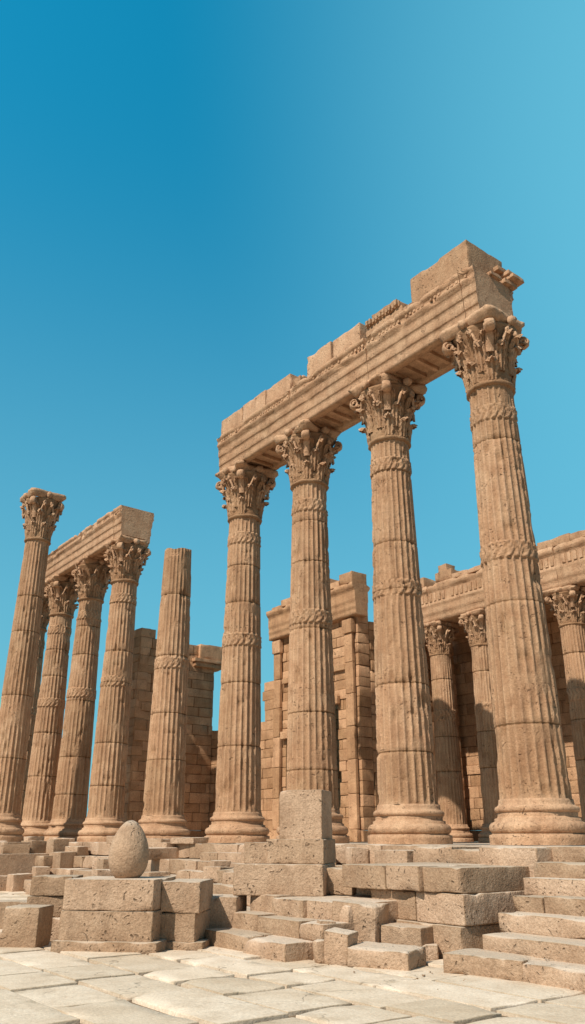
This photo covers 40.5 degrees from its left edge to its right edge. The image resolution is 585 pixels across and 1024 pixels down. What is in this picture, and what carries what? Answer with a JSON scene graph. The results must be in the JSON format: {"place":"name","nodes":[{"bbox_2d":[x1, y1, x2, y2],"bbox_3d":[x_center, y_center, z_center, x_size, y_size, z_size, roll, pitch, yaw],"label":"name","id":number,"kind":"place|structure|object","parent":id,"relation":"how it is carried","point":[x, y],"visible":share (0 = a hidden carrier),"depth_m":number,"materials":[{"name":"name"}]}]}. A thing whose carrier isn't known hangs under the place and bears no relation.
{"place":"outdoors","nodes":[
{"label":"outdoors","id":0,"kind":"place"},
{"bbox_2d":[0,891,584,1023],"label":"stone pavement","id":1,"kind":"structure","parent":0,"point":[38,985],"depth_m":9.75,"materials":[{"name":"stone"}]},
{"bbox_2d":[0,900,26,928],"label":"fallen stone block","id":2,"kind":"object","parent":1,"relation":"on","point":[4,904],"depth_m":16.63,"materials":[{"name":"stone"}]},
{"bbox_2d":[0,904,53,947],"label":"fallen stone block","id":3,"kind":"object","parent":1,"relation":"on","point":[27,925],"depth_m":13.91,"materials":[{"name":"stone"}]},
{"bbox_2d":[27,875,82,941],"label":"stacked stone blocks","id":4,"kind":"structure","parent":1,"relation":"on","point":[46,889],"depth_m":15.13,"materials":[{"name":"stone"}]},
{"bbox_2d":[51,876,246,954],"bbox_3d":[-2.481,7.253,14.348,3.193,1.175,2.338,0,-22,0],"label":"block pedestal","id":5,"kind":"object","parent":1,"relation":"on","point":[144,915],"visible":0.88,"depth_m":13.63,"materials":[{"name":"stone"}]},
{"bbox_2d":[108,820,148,877],"bbox_3d":[-2.980,6.180,14.456,0.723,1.040,0.723,0,-22,0],"label":"egg shaped stone","id":6,"kind":"object","parent":5,"relation":"on","point":[128,856],"visible":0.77,"depth_m":14.20,"materials":[{"name":"stone"}]},
{"bbox_2d":[0,836,368,894],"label":"scattered stone blocks","id":7,"kind":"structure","parent":1,"relation":"on","point":[61,852],"depth_m":28.31,"materials":[{"name":"stone"}]},
{"bbox_2d":[176,844,244,882],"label":"stone steps","id":8,"kind":"structure","parent":1,"relation":"on","point":[227,852],"depth_m":22.43,"materials":[{"name":"stone"}]},
{"bbox_2d":[204,868,398,961],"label":"stone steps","id":9,"kind":"structure","parent":1,"relation":"on","point":[285,928],"depth_m":13.47,"materials":[{"name":"stone"}]},
{"bbox_2d":[233,790,335,896],"bbox_3d":[-0.120,6.522,15.698,1.756,1.894,1.309,-5,-23,13],"label":"stone pedestal","id":10,"kind":"object","parent":9,"relation":"on","point":[297,857],"visible":0.96,"depth_m":15.26,"materials":[{"name":"stone"}]},
{"bbox_2d":[326,867,355,894],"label":"fallen stone block","id":11,"kind":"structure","parent":9,"relation":"on","point":[335,880],"depth_m":14.85,"materials":[{"name":"stone"}]},
{"bbox_2d":[313,939,324,963],"bbox_3d":[0.436,6.789,12.244,0.230,0.339,0.243,8,-24,-19],"label":"fallen stone block","id":12,"kind":"object","parent":1,"relation":"on","point":[318,950],"depth_m":12.15,"materials":[{"name":"stone"}]},
{"bbox_2d":[317,920,335,923],"bbox_3d":[0.519,6.859,12.694,0.296,0.580,0.311,5,-23,-12],"label":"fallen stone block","id":13,"kind":"object","parent":1,"relation":"on","point":[326,922],"depth_m":12.67,"materials":[{"name":"stone"}]},
{"bbox_2d":[324,927,357,966],"bbox_3d":[0.743,6.709,12.217,0.462,0.509,0.383,-12,-25,27],"label":"fallen stone block","id":14,"kind":"object","parent":1,"relation":"on","point":[338,942],"depth_m":12.09,"materials":[{"name":"stone"}]},
{"bbox_2d":[332,899,388,943],"bbox_3d":[1.120,6.895,13.111,0.832,0.855,0.632,-11,-25,24],"label":"fallen stone block","id":15,"kind":"object","parent":1,"relation":"on","point":[369,918],"depth_m":12.89,"materials":[{"name":"stone"}]},
{"bbox_2d":[347,941,425,970],"bbox_3d":[1.421,6.701,11.948,1.012,0.301,0.709,-12,-25,28],"label":"fallen stone block","id":16,"kind":"object","parent":1,"relation":"on","point":[369,954],"depth_m":11.73,"materials":[{"name":"stone"}]},
{"bbox_2d":[218,949,573,989],"bbox_3d":[-1.769,8.343,15.671,2.280,0.025,16.299,16,-27,-34],"label":"stone rubble","id":17,"kind":"object","parent":1,"relation":"on","point":[424,975],"visible":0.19,"depth_m":10.92,"materials":[{"name":"stone"}]},
{"bbox_2d":[380,922,433,946],"bbox_3d":[1.860,6.949,12.819,0.858,0.492,0.614,-16,-28,34],"label":"fallen stone block","id":18,"kind":"object","parent":1,"relation":"on","point":[405,934],"depth_m":12.62,"materials":[{"name":"stone"}]},
{"bbox_2d":[416,944,438,960],"bbox_3d":[2.120,6.926,12.447,0.349,0.250,0.302,-4,-23,9],"label":"fallen stone block","id":19,"kind":"object","parent":1,"relation":"on","point":[432,953],"depth_m":12.31,"materials":[{"name":"stone"}]},
{"bbox_2d":[342,846,552,958],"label":"stepped block wall","id":20,"kind":"structure","parent":1,"relation":"on","point":[458,897],"depth_m":13.21,"materials":[{"name":"stone"}]},
{"bbox_2d":[443,948,532,981],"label":"fallen stone block","id":21,"kind":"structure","parent":1,"relation":"on","point":[487,963],"depth_m":10.96,"materials":[{"name":"stone"}]},
{"bbox_2d":[482,846,584,993],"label":"stone steps","id":22,"kind":"structure","parent":1,"relation":"on","point":[546,920],"depth_m":11.64,"materials":[{"name":"stone"}]},
{"bbox_2d":[532,957,554,960],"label":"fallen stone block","id":23,"kind":"structure","parent":1,"relation":"on","point":[542,959],"depth_m":10.82,"materials":[{"name":"stone"}]},
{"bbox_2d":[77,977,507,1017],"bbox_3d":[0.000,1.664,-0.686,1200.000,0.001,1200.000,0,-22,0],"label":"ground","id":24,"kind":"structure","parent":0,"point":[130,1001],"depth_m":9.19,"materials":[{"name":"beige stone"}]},
{"bbox_2d":[0,842,584,878],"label":"temple platform","id":25,"kind":"structure","parent":24,"relation":"on","point":[84,866],"depth_m":25.23,"materials":[{"name":"stone"}]},
{"bbox_2d":[0,487,65,841],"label":"tall corinthian column","id":26,"kind":"structure","parent":25,"relation":"on","point":[42,512],"depth_m":35.85,"materials":[{"name":"stone"}]},
{"bbox_2d":[20,593,49,817],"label":"corinthian column","id":27,"kind":"structure","parent":25,"relation":"on","point":[45,618],"depth_m":45.76,"materials":[{"name":"stone"}]},
{"bbox_2d":[21,574,78,836],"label":"corinthian column","id":28,"kind":"structure","parent":25,"relation":"on","point":[61,594],"depth_m":41.85,"materials":[{"name":"stone"}]},
{"bbox_2d":[43,556,110,841],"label":"corinthian column","id":29,"kind":"structure","parent":25,"relation":"on","point":[92,577],"depth_m":38.88,"materials":[{"name":"stone"}]},
{"bbox_2d":[77,535,150,841],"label":"corinthian column","id":30,"kind":"structure","parent":25,"relation":"on","point":[126,558],"depth_m":36.02,"materials":[{"name":"stone"}]},
{"bbox_2d":[45,505,153,586],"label":"ruined entablature","id":31,"kind":"structure","parent":30,"relation":"on","point":[89,541],"depth_m":40.51,"materials":[{"name":"stone"}]},
{"bbox_2d":[138,548,191,838],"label":"broken fluted column","id":32,"kind":"structure","parent":25,"relation":"on","point":[162,817],"depth_m":31.78,"materials":[{"name":"stone"}]},
{"bbox_2d":[123,628,221,836],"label":"ruined stone building","id":33,"kind":"structure","parent":25,"relation":"on","point":[205,662],"depth_m":42.64,"materials":[{"name":"stone"}]},
{"bbox_2d":[204,460,277,842],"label":"corinthian column","id":34,"kind":"structure","parent":25,"relation":"on","point":[237,817],"depth_m":28.31,"materials":[{"name":"stone"}]},
{"bbox_2d":[274,419,349,842],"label":"corinthian column","id":35,"kind":"structure","parent":25,"relation":"on","point":[306,450],"depth_m":25.64,"materials":[{"name":"stone"}]},
{"bbox_2d":[208,571,466,841],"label":"pavilion","id":36,"kind":"structure","parent":25,"relation":"on","point":[353,637],"depth_m":36.72,"materials":[{"name":"stone"}]},
{"bbox_2d":[348,372,452,843],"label":"corinthian column","id":37,"kind":"structure","parent":25,"relation":"on","point":[408,810],"depth_m":22.27,"materials":[{"name":"stone"}]},
{"bbox_2d":[424,620,473,841],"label":"portico column","id":38,"kind":"structure","parent":25,"relation":"on","point":[439,638],"depth_m":33.94,"materials":[{"name":"beige stone"}]},
{"bbox_2d":[458,608,498,841],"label":"portico column","id":39,"kind":"structure","parent":25,"relation":"on","point":[473,622],"depth_m":32.37,"materials":[{"name":"beige stone"}]},
{"bbox_2d":[439,304,584,844],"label":"corinthian column","id":40,"kind":"structure","parent":25,"relation":"on","point":[536,805],"depth_m":19.27,"materials":[{"name":"stone"}]},
{"bbox_2d":[217,240,523,470],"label":"ruined entablature","id":41,"kind":"structure","parent":40,"relation":"on","point":[464,279],"depth_m":25.53,"materials":[{"name":"stone"}]},
{"bbox_2d":[453,601,581,841],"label":"cella wall","id":42,"kind":"structure","parent":25,"relation":"on","point":[463,673],"depth_m":37.55,"materials":[{"name":"stone"}]},
{"bbox_2d":[542,584,584,821],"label":"portico column","id":43,"kind":"structure","parent":25,"relation":"on","point":[567,602],"depth_m":29.80,"materials":[{"name":"beige stone"}]},
{"bbox_2d":[0,0,584,830],"label":"sky","id":44,"kind":"structure","parent":0,"point":[199,198],"materials":[{"name":"blue"}]},
{"bbox_2d":[420,530,584,625],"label":"portico entablature","id":45,"kind":"structure","parent":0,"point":[450,593],"depth_m":34.04,"materials":[{"name":"beige stone"}]}
]}

